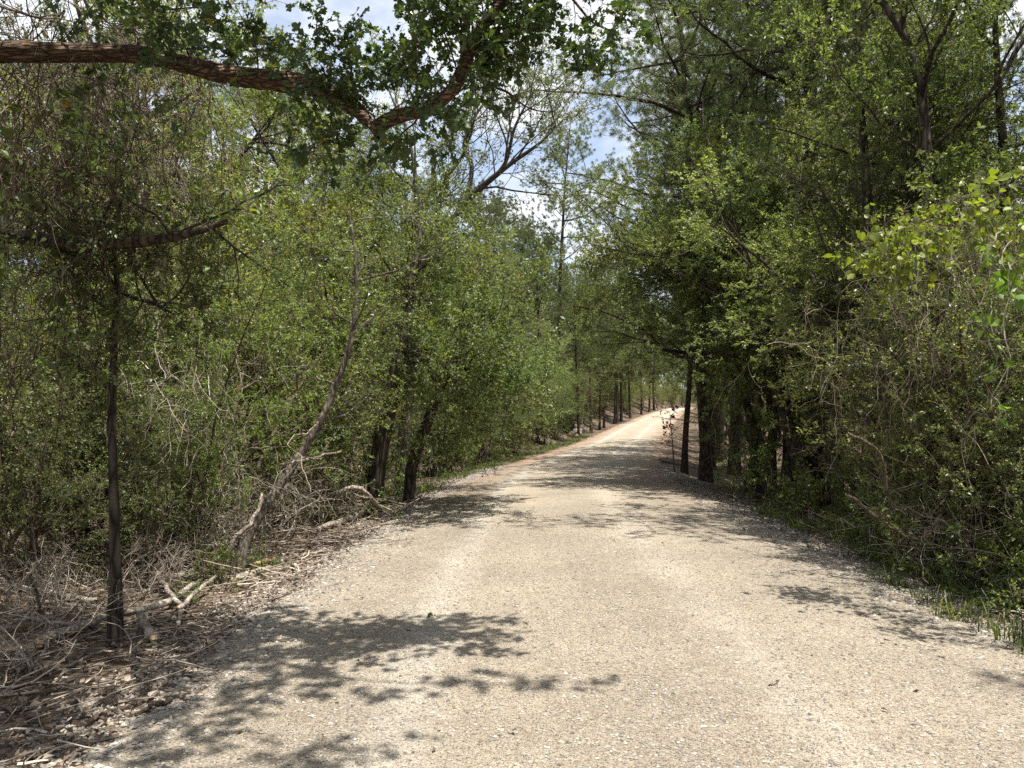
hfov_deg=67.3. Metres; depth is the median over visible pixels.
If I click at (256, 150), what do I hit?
forest pine
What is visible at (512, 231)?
forest tree
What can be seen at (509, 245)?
forest tree
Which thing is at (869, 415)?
holly shrub
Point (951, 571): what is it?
plant
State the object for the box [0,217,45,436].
forest tree
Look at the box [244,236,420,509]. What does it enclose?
holly shrub
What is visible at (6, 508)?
understory tree
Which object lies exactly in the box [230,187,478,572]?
leaning tree
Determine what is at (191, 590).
plant
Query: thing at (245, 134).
pine tree
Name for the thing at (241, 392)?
holly shrub
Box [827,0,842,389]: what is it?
pine tree
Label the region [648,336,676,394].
forest pine
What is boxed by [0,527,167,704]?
dead shrub
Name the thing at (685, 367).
pine tree
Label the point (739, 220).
dark trunk tree
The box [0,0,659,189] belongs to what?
oak tree
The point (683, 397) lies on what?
holly shrub
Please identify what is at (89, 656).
fallen branch
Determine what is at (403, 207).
forest pine
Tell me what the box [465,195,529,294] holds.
forest pine
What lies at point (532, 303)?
understory tree
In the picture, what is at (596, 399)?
holly shrub
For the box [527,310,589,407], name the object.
understory tree
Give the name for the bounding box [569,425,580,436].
cut log
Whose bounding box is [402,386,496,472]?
holly shrub
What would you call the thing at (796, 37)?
forest pine
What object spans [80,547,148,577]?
fallen branch
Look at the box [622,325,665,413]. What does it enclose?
pine tree
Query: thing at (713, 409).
pine tree
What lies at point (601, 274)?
forest pine
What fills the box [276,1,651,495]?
open crowned tree
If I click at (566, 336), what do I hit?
forest tree
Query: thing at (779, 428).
forest cedar
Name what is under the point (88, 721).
fallen branch
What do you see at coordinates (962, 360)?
holly shrub
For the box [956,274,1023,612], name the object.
holly shrub
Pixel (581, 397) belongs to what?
holly shrub
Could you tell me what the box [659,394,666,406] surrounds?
holly shrub
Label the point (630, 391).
holly shrub
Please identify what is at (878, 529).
plant
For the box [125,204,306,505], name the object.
understory tree
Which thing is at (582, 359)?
pine tree
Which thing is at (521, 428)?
holly shrub
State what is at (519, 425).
holly shrub
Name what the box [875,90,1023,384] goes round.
forest tree
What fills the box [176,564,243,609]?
fallen branch
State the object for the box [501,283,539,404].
forest tree
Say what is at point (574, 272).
forest pine
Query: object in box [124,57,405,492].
understory tree
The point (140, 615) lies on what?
fallen branch
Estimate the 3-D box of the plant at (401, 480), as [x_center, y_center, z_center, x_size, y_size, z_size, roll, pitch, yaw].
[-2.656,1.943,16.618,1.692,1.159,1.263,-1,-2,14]
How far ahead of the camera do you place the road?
5.10 m
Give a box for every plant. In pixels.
[170,572,214,605]
[188,534,268,590]
[347,448,428,498]
[430,441,474,474]
[719,437,825,513]
[761,460,852,527]
[811,504,880,543]
[836,470,952,560]
[843,513,923,558]
[852,464,1009,580]
[870,500,1023,608]
[901,531,968,577]
[934,501,1023,618]
[936,513,1023,616]
[938,558,1022,605]
[983,560,1023,614]
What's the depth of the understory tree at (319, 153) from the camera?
19.60 m
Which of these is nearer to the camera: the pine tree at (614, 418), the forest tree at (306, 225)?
the forest tree at (306, 225)
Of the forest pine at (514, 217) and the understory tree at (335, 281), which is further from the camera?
the forest pine at (514, 217)
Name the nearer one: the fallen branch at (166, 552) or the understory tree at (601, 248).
the fallen branch at (166, 552)
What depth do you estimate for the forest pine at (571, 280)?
128.79 m
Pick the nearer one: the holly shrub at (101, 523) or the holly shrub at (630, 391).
the holly shrub at (101, 523)
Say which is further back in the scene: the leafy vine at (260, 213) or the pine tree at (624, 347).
the pine tree at (624, 347)
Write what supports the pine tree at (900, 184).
on the ground at (668, 455)
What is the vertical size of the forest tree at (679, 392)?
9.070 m
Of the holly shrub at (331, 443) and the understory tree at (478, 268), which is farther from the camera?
the understory tree at (478, 268)
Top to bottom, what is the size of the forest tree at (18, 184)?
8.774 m
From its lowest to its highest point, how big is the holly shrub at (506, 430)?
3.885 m
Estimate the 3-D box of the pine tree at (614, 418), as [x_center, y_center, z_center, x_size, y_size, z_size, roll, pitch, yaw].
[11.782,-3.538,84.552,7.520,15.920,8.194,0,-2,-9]
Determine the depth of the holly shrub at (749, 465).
19.36 m
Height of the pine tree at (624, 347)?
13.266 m
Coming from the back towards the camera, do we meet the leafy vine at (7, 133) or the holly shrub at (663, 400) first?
the holly shrub at (663, 400)
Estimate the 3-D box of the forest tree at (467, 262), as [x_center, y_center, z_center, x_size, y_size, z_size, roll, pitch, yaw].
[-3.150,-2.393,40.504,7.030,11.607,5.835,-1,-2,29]
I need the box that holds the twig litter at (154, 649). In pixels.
[0,489,1023,767]
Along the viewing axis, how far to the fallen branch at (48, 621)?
6.23 m
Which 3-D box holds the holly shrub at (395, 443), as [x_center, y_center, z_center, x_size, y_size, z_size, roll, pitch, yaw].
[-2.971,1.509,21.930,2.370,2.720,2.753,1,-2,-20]
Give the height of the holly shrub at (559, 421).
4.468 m
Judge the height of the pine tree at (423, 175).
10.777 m
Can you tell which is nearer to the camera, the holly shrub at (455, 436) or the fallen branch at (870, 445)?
the fallen branch at (870, 445)
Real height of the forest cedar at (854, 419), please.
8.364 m
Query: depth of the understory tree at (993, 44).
9.97 m
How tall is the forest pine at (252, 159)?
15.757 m
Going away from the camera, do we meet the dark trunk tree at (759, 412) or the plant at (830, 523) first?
the plant at (830, 523)
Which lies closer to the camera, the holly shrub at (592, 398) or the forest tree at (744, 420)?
the forest tree at (744, 420)
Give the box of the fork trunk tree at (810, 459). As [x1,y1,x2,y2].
[713,0,961,487]
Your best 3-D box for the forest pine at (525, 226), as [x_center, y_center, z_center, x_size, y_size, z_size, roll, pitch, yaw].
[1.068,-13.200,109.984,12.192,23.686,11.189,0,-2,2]
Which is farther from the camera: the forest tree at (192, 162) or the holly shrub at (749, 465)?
the holly shrub at (749, 465)
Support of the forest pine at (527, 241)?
on the ground at (668, 455)
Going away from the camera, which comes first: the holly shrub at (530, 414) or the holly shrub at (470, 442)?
the holly shrub at (470, 442)
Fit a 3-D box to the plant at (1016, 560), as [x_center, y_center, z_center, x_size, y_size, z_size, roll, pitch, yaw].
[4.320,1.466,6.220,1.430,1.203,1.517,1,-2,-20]
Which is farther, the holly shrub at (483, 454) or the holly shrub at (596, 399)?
the holly shrub at (596, 399)
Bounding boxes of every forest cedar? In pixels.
[501,287,524,343]
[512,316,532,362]
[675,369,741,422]
[764,395,796,440]
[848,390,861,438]
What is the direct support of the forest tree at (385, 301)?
on the ground at (668, 455)
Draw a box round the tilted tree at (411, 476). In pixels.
[364,249,563,503]
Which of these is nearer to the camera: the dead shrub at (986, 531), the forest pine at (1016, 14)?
the dead shrub at (986, 531)
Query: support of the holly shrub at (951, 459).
on the ground at (668, 455)
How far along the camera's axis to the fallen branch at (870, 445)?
7.17 m
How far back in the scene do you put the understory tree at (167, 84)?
13.76 m
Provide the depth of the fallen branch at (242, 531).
8.22 m
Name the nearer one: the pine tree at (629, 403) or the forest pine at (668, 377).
the pine tree at (629, 403)
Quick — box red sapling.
[647,405,692,472]
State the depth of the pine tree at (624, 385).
87.86 m
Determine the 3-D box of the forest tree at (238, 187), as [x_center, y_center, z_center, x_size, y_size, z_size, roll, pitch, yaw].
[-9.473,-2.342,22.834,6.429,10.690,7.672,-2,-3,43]
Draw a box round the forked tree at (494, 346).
[282,97,573,516]
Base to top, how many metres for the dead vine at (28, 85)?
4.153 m
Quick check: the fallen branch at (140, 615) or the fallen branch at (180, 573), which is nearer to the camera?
the fallen branch at (140, 615)
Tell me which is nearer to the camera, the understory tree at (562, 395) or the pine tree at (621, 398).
the understory tree at (562, 395)
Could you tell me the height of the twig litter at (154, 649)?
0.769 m
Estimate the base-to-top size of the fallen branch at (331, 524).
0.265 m
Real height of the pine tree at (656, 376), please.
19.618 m
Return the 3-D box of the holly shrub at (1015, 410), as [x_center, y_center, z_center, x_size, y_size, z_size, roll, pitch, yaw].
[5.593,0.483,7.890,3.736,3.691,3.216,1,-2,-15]
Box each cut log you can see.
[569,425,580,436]
[575,424,583,437]
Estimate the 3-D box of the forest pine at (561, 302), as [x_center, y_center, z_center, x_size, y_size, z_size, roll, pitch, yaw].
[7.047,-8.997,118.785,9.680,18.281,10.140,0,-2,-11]
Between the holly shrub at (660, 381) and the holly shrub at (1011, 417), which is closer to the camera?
the holly shrub at (1011, 417)
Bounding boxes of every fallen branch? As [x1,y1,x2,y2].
[0,563,65,612]
[1,579,106,601]
[10,576,105,633]
[35,565,217,649]
[62,650,113,668]
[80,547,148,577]
[83,698,153,726]
[133,528,257,558]
[134,697,172,716]
[136,611,159,641]
[155,571,182,632]
[156,567,227,587]
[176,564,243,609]
[228,493,263,555]
[230,566,270,582]
[251,557,276,566]
[280,424,342,465]
[310,508,365,533]
[333,485,395,529]
[658,458,680,465]
[847,432,889,495]
[847,495,929,563]
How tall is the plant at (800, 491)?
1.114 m
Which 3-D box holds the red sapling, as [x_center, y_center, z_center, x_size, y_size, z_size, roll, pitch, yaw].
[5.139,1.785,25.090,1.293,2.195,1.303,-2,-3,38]
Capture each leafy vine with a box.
[0,1,202,393]
[163,137,288,257]
[822,164,1023,320]
[965,205,1023,426]
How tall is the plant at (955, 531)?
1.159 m
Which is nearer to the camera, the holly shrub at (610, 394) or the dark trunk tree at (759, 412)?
the dark trunk tree at (759, 412)
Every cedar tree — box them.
[694,102,882,508]
[696,0,1023,546]
[746,17,1022,456]
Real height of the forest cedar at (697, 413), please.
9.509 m
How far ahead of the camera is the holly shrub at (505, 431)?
32.35 m
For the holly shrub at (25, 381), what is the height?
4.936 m
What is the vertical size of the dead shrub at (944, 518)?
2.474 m
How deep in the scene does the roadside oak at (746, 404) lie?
18.75 m
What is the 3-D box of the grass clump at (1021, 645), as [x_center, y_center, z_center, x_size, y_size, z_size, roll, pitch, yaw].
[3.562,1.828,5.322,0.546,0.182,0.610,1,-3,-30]
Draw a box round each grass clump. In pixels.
[245,552,289,568]
[857,563,914,586]
[891,583,965,604]
[921,590,1013,622]
[947,598,1023,642]
[996,626,1023,654]
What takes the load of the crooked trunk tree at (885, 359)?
on the ground at (668, 455)
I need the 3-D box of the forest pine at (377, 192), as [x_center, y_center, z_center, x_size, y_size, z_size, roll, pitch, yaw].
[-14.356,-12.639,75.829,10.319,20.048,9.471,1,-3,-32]
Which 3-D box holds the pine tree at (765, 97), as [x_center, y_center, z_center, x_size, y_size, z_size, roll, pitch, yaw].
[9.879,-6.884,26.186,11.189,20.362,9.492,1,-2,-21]
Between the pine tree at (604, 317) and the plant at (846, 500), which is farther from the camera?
the pine tree at (604, 317)
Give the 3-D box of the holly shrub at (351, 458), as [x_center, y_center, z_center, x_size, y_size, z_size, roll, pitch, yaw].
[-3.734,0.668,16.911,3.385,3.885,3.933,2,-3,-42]
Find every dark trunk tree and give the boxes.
[619,92,989,506]
[621,191,834,501]
[694,223,836,492]
[695,129,841,497]
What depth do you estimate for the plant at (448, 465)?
24.05 m
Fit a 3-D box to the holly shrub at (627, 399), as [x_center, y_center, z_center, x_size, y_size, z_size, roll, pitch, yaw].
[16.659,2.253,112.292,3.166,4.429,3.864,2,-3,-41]
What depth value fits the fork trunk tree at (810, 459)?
19.10 m
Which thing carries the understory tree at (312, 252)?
on the ground at (668, 455)
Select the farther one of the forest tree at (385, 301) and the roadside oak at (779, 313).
the forest tree at (385, 301)
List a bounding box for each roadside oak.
[538,112,974,516]
[553,110,836,499]
[647,36,1023,550]
[676,71,996,527]
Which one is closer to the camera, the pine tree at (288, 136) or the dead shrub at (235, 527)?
the dead shrub at (235, 527)
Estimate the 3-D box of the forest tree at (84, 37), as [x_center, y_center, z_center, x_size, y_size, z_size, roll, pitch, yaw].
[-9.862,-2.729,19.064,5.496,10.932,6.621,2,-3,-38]
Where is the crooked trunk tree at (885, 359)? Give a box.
[787,181,1023,587]
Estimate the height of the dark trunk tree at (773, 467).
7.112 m
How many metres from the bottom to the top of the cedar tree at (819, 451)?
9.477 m
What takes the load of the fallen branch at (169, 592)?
on the ground at (668, 455)
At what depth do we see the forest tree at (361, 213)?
31.05 m
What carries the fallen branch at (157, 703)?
on the ground at (668, 455)
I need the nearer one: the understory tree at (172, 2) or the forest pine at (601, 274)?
the understory tree at (172, 2)
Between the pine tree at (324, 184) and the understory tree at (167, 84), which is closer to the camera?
the understory tree at (167, 84)
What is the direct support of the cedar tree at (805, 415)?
on the ground at (668, 455)
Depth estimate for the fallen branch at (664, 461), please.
30.39 m
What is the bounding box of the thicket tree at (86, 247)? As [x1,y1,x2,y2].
[0,37,369,387]
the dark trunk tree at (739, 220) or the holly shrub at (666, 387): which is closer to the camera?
the dark trunk tree at (739, 220)
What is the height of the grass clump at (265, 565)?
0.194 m
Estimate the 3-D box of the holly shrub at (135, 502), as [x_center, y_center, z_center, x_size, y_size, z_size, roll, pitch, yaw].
[-3.991,0.919,8.158,2.120,2.965,2.587,1,-2,-27]
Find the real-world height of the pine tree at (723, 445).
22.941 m
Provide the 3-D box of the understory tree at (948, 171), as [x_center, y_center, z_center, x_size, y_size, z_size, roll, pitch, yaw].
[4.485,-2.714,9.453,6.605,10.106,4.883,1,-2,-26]
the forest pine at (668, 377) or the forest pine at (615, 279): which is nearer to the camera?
the forest pine at (615, 279)
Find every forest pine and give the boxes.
[0,27,150,534]
[156,52,267,445]
[186,68,325,414]
[297,128,350,234]
[303,148,373,238]
[339,153,400,257]
[357,171,412,267]
[367,173,435,305]
[451,179,543,325]
[458,180,551,306]
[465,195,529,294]
[494,213,552,359]
[501,228,576,335]
[509,227,582,358]
[516,253,573,344]
[517,101,627,349]
[529,266,578,348]
[541,260,581,332]
[561,252,615,379]
[566,263,617,332]
[576,263,629,413]
[589,246,660,399]
[599,267,656,409]
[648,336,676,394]
[659,349,684,387]
[746,0,882,462]
[912,1,1023,439]
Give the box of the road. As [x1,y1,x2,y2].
[82,408,1023,767]
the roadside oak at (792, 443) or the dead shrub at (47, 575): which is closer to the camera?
the dead shrub at (47, 575)
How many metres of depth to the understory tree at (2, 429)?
16.77 m
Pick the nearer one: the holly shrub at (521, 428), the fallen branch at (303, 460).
the fallen branch at (303, 460)
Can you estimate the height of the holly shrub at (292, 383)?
6.097 m
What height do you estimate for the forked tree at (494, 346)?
7.761 m
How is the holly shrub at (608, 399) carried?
on the ground at (668, 455)
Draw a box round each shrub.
[0,142,233,541]
[0,184,274,578]
[0,215,231,577]
[0,336,210,592]
[0,527,108,612]
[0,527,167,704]
[2,179,450,563]
[3,233,347,544]
[12,336,250,601]
[31,188,396,568]
[66,453,291,581]
[71,393,358,571]
[89,382,308,572]
[95,517,219,605]
[126,213,429,530]
[149,412,256,550]
[195,336,414,525]
[203,436,350,548]
[240,450,384,530]
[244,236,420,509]
[292,330,404,499]
[328,379,437,493]
[363,366,488,470]
[372,363,493,477]
[388,397,445,481]
[389,333,515,475]
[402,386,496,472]
[422,373,529,467]
[423,310,549,454]
[425,375,535,462]
[461,326,509,464]
[484,382,532,460]
[492,365,574,454]
[495,358,560,454]
[519,357,566,450]
[523,367,591,445]
[523,372,573,442]
[534,358,607,437]
[546,349,602,432]
[548,373,584,439]
[558,377,597,433]
[563,348,614,428]
[574,376,610,423]
[579,382,608,424]
[582,374,602,417]
[588,376,619,414]
[588,379,605,415]
[592,370,626,413]
[594,378,618,413]
[610,374,645,410]
[611,376,651,414]
[622,388,639,412]
[632,380,656,409]
[645,385,662,407]
[651,369,666,394]
[656,380,682,407]
[658,381,678,401]
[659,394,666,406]
[673,385,693,407]
[697,391,804,498]
[753,177,1023,570]
[791,431,1009,586]
[800,301,1014,578]
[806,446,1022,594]
[818,434,905,534]
[828,164,1023,560]
[834,221,1023,553]
[836,277,1023,587]
[853,324,1020,570]
[876,315,1023,587]
[886,457,1023,613]
[896,242,1023,590]
[947,337,1023,601]
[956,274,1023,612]
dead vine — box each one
[0,0,308,481]
[0,0,335,337]
[0,70,207,429]
[0,122,280,522]
[82,290,326,547]
[702,257,1023,548]
[766,171,1023,518]
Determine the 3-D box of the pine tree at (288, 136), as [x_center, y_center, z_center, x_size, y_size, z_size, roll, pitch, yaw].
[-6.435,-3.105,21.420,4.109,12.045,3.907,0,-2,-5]
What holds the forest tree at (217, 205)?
on the ground at (668, 455)
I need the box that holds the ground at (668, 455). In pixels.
[0,341,1023,767]
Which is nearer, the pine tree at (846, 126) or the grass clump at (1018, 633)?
the grass clump at (1018, 633)
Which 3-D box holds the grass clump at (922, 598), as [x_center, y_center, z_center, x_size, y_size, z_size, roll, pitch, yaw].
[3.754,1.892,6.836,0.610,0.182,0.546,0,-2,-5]
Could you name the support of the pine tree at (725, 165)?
on the ground at (668, 455)
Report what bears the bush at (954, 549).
on the ground at (668, 455)
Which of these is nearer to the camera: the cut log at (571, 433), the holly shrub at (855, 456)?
the holly shrub at (855, 456)
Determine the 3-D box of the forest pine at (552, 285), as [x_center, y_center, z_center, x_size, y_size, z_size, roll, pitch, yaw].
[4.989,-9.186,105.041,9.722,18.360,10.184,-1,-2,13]
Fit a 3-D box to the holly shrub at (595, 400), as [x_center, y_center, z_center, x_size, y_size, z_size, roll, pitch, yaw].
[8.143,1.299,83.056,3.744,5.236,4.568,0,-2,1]
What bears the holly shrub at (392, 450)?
on the ground at (668, 455)
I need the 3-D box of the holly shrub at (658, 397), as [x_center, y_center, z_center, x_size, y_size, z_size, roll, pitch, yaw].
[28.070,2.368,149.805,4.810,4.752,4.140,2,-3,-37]
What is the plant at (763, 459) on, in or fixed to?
on the ground at (668, 455)
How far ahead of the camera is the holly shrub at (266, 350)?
8.96 m
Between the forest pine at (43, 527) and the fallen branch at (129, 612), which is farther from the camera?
the forest pine at (43, 527)
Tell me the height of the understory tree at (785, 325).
8.567 m
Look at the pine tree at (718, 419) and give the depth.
35.98 m
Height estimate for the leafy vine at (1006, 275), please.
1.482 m
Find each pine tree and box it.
[205,89,321,486]
[237,68,354,229]
[249,111,389,478]
[360,160,440,468]
[520,0,821,482]
[531,276,617,437]
[546,277,624,432]
[554,302,630,429]
[555,0,823,469]
[571,0,870,475]
[577,294,640,427]
[590,285,651,421]
[594,0,868,479]
[594,296,651,422]
[597,279,645,423]
[610,0,910,461]
[610,5,790,459]
[619,294,659,418]
[621,45,775,461]
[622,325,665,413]
[630,158,733,381]
[637,80,750,473]
[637,306,677,410]
[640,294,671,411]
[650,0,1003,498]
[653,0,1023,508]
[702,0,1023,477]
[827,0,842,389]
[892,0,911,497]
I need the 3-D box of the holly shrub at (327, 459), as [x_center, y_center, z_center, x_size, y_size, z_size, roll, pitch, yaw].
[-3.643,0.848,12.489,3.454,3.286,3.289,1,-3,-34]
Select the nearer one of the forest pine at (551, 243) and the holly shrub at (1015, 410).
the holly shrub at (1015, 410)
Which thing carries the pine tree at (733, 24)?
on the ground at (668, 455)
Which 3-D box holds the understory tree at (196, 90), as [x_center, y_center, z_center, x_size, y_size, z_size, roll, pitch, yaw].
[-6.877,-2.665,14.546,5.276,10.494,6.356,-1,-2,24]
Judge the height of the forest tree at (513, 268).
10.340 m
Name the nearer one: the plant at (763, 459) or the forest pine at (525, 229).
the plant at (763, 459)
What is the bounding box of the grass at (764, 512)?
[343,434,1023,614]
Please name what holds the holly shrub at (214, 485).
on the ground at (668, 455)
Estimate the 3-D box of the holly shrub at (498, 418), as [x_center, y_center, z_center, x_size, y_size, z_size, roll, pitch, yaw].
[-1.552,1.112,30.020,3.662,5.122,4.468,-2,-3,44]
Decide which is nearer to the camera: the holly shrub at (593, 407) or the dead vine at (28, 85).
the dead vine at (28, 85)
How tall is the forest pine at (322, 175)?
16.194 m
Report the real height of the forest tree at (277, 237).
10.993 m
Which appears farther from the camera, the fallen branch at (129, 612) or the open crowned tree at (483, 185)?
the open crowned tree at (483, 185)
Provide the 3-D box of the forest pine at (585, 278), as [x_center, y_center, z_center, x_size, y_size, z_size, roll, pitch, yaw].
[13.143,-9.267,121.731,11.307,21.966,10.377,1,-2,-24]
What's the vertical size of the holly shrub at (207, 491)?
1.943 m
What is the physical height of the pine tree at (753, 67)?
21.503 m
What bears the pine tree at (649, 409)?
on the ground at (668, 455)
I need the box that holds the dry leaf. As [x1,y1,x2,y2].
[1009,612,1016,622]
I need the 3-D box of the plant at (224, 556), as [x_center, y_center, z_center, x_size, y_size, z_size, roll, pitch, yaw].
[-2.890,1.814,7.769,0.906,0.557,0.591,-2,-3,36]
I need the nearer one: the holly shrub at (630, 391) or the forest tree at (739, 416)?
the forest tree at (739, 416)
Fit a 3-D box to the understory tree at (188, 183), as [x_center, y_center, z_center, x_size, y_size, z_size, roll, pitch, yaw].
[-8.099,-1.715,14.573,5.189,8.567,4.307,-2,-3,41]
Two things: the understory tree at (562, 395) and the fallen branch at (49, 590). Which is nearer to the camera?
the fallen branch at (49, 590)
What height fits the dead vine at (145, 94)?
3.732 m
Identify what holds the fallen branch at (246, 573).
on the ground at (668, 455)
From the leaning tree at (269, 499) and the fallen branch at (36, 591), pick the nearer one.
the fallen branch at (36, 591)
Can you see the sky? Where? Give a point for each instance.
(380, 14)
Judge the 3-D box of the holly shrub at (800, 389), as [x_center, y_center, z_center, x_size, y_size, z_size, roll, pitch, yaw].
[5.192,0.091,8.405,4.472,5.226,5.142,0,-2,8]
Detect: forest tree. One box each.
[0,63,277,509]
[0,85,68,322]
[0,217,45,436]
[1,33,221,340]
[45,131,301,347]
[90,120,371,440]
[200,150,344,391]
[202,166,394,493]
[287,230,489,447]
[289,185,381,395]
[327,219,439,409]
[397,178,525,455]
[400,230,504,349]
[423,228,553,464]
[427,223,517,299]
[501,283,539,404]
[529,292,572,357]
[554,320,584,374]
[567,187,758,445]
[662,354,729,440]
[723,350,768,454]
[724,358,745,436]
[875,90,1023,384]
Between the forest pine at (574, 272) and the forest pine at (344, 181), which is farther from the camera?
the forest pine at (574, 272)
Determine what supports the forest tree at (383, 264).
on the ground at (668, 455)
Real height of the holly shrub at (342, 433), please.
5.661 m
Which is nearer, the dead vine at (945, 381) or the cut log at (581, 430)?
the dead vine at (945, 381)
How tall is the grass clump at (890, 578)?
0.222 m
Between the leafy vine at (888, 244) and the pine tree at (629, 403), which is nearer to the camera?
the leafy vine at (888, 244)
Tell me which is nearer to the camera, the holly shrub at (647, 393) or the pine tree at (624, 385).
the pine tree at (624, 385)
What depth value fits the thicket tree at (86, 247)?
5.40 m
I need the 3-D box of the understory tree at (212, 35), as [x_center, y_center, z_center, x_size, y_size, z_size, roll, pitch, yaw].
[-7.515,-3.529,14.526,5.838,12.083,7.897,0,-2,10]
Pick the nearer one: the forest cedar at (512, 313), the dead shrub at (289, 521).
the dead shrub at (289, 521)
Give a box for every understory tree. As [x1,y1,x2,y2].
[0,0,286,516]
[0,0,294,480]
[0,0,320,523]
[0,123,19,527]
[1,0,311,510]
[1,29,214,511]
[1,226,37,502]
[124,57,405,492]
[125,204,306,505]
[169,30,384,483]
[200,125,475,518]
[241,178,395,486]
[356,234,532,483]
[422,269,540,462]
[516,332,572,438]
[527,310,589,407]
[566,112,868,509]
[660,0,1023,568]
[756,0,1019,546]
[760,92,1018,519]
[833,0,1023,333]
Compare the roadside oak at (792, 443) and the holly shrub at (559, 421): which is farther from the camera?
the holly shrub at (559, 421)
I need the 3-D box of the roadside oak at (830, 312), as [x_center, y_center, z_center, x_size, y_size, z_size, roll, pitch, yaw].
[7.536,-1.878,15.478,7.685,9.190,6.765,-1,-2,25]
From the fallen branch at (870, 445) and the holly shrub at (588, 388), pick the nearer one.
the fallen branch at (870, 445)
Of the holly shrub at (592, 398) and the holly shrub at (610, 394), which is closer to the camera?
the holly shrub at (592, 398)
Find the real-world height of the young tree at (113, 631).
3.950 m
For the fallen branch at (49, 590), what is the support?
on the ground at (668, 455)
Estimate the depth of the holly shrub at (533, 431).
41.74 m
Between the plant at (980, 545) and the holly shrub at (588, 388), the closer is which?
the plant at (980, 545)
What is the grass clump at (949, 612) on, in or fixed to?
on the ground at (668, 455)
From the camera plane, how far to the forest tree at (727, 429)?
47.26 m
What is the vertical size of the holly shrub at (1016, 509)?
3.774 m
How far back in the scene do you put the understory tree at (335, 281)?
21.00 m
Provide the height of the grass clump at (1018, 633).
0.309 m
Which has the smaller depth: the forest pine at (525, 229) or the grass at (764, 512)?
the grass at (764, 512)
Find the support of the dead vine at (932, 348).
hanging from the understory tree at (948, 171)
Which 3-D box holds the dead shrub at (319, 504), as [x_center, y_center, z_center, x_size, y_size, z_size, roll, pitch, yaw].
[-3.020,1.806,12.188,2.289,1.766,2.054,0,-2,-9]
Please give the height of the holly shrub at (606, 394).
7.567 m
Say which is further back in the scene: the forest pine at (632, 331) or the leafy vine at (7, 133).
the forest pine at (632, 331)
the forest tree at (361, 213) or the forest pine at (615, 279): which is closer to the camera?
the forest tree at (361, 213)
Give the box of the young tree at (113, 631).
[7,161,252,644]
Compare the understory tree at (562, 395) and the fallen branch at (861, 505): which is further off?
the understory tree at (562, 395)
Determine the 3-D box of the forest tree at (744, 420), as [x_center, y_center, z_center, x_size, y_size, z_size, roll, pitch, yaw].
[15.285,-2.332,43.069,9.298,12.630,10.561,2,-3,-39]
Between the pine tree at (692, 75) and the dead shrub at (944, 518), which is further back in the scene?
the pine tree at (692, 75)
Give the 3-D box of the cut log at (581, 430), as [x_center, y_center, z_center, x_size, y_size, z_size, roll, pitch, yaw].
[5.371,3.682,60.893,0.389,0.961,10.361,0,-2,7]
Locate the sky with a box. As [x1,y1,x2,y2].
[0,0,1023,386]
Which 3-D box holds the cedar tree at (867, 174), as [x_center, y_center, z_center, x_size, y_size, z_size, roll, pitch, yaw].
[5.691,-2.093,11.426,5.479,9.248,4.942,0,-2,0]
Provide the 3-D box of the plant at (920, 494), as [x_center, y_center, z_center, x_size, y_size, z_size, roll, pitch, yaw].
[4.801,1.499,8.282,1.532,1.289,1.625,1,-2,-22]
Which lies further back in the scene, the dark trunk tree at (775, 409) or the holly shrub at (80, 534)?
the dark trunk tree at (775, 409)
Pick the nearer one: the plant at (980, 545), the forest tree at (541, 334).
the plant at (980, 545)
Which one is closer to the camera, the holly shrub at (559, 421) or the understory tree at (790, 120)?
the understory tree at (790, 120)
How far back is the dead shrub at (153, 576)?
7.50 m
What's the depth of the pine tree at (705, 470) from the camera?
23.41 m
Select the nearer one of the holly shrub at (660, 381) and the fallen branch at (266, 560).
the fallen branch at (266, 560)
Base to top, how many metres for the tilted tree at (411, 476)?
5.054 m
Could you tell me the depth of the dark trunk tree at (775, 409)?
17.41 m
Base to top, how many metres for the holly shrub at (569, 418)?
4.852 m
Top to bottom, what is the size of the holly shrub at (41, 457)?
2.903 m
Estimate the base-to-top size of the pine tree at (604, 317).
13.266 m
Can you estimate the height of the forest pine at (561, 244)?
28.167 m
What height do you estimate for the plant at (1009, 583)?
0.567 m
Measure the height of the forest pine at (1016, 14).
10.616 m
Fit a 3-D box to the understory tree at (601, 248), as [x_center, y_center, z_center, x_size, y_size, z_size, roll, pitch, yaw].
[5.155,-2.000,17.783,7.058,9.835,5.915,-2,-3,35]
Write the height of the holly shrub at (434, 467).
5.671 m
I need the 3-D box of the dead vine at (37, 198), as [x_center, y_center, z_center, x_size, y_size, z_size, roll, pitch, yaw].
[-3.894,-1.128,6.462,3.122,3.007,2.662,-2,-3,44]
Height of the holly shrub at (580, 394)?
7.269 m
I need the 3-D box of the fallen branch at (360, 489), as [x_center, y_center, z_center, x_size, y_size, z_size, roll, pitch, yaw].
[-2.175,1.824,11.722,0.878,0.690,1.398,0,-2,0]
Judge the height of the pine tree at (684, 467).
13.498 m

